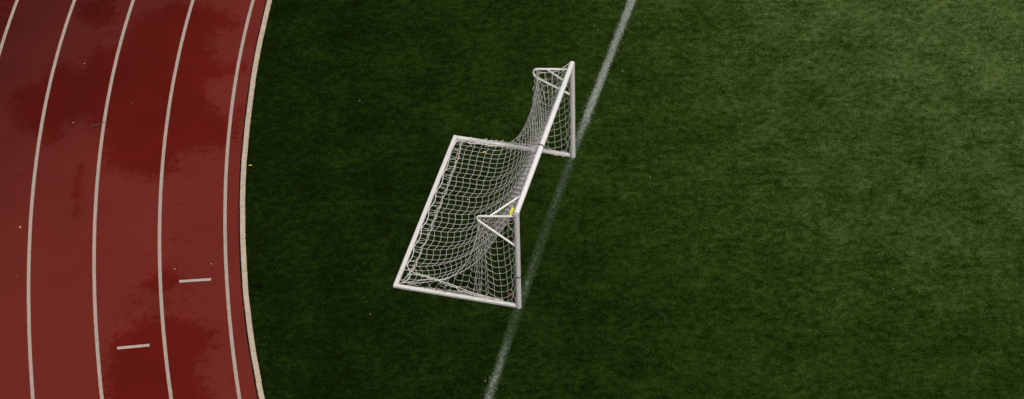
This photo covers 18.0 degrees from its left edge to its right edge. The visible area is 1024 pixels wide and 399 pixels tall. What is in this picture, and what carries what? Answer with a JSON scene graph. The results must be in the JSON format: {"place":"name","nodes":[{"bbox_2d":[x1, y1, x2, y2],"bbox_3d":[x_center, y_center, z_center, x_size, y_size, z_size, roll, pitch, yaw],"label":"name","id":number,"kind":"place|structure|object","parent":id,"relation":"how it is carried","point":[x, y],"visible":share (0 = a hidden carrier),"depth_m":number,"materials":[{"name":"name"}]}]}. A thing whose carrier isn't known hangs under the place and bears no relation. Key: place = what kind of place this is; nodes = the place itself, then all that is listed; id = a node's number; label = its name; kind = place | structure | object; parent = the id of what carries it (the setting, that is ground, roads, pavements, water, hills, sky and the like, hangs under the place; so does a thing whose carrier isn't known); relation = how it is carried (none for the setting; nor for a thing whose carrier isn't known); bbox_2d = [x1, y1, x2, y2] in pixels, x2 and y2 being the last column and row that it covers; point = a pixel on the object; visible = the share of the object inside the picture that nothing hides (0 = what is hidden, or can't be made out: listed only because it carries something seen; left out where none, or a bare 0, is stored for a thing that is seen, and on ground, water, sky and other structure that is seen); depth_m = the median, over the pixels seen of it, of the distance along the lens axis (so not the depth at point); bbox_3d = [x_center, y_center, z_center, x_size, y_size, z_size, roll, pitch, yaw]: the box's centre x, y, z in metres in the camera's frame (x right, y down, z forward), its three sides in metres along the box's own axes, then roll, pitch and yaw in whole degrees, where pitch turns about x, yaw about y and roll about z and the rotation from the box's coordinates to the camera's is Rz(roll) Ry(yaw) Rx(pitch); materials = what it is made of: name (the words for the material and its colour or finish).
{"place":"outdoors","nodes":[
{"label":"outdoors","id":0,"kind":"place"},
{"bbox_2d":[0,0,265,398],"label":"running track","id":1,"kind":"structure","parent":0,"point":[64,362],"depth_m":61.65,"materials":[{"name":"red rubber"}]},
{"bbox_2d":[0,0,18,54],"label":"lane line","id":2,"kind":"object","parent":1,"relation":"on","point":[8,24],"visible":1,"depth_m":65.53,"materials":[{"name":"paint"}]},
{"bbox_2d":[27,0,75,398],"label":"lane line","id":3,"kind":"object","parent":1,"relation":"on","point":[31,211],"visible":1,"depth_m":61.50,"materials":[{"name":"paint"}]},
{"bbox_2d":[92,0,134,398],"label":"lane line","id":4,"kind":"object","parent":1,"relation":"on","point":[95,213],"visible":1,"depth_m":61.42,"materials":[{"name":"paint"}]},
{"bbox_2d":[117,344,148,348],"bbox_3d":[-6.878,2.672,58.644,0.585,0.001,0.068,-5,43,-4],"label":"lane mark","id":5,"kind":"object","parent":1,"relation":"on","point":[134,346],"visible":1,"depth_m":58.64,"materials":[{"name":"paint"}]},
{"bbox_2d":[158,0,193,398],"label":"lane line","id":6,"kind":"object","parent":1,"relation":"on","point":[160,211],"visible":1,"depth_m":61.43,"materials":[{"name":"paint"}]},
{"bbox_2d":[179,278,210,282],"bbox_3d":[-5.880,1.500,59.899,0.589,0.001,0.068,-4,42,-2],"label":"lane mark","id":7,"kind":"object","parent":1,"relation":"on","point":[196,280],"visible":1,"depth_m":59.90,"materials":[{"name":"paint"}]},
{"bbox_2d":[223,0,254,398],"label":"lane line","id":8,"kind":"object","parent":1,"relation":"on","point":[225,212],"visible":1,"depth_m":61.35,"materials":[{"name":"paint"}]},
{"bbox_2d":[245,0,1023,398],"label":"turf ground","id":9,"kind":"structure","parent":0,"point":[309,248],"depth_m":61.27,"materials":[{"name":"green plant"}]},
{"bbox_2d":[393,61,574,308],"bbox_3d":[-0.505,-0.493,60.147,2.444,2.412,4.390,9,43,11],"label":"soccer goal","id":10,"kind":"object","parent":9,"relation":"on","point":[538,151],"visible":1,"depth_m":60.17,"materials":[{"name":"metal"}]},
{"bbox_2d":[483,0,636,398],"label":"goal line","id":11,"kind":"object","parent":9,"relation":"on","point":[528,279],"visible":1,"depth_m":61.23,"materials":[{"name":"paint"}]},
{"label":"ground","id":12,"kind":"structure","parent":0,"visible":0},
{"bbox_2d":[238,0,266,398],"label":"drain channel","id":13,"kind":"object","parent":12,"relation":"on","point":[239,209],"visible":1,"depth_m":61.24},
{"bbox_2d":[240,0,271,398],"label":"kerb","id":14,"kind":"structure","parent":12,"relation":"on","point":[242,223],"depth_m":61.34,"materials":[{"name":"concrete"}]}
]}

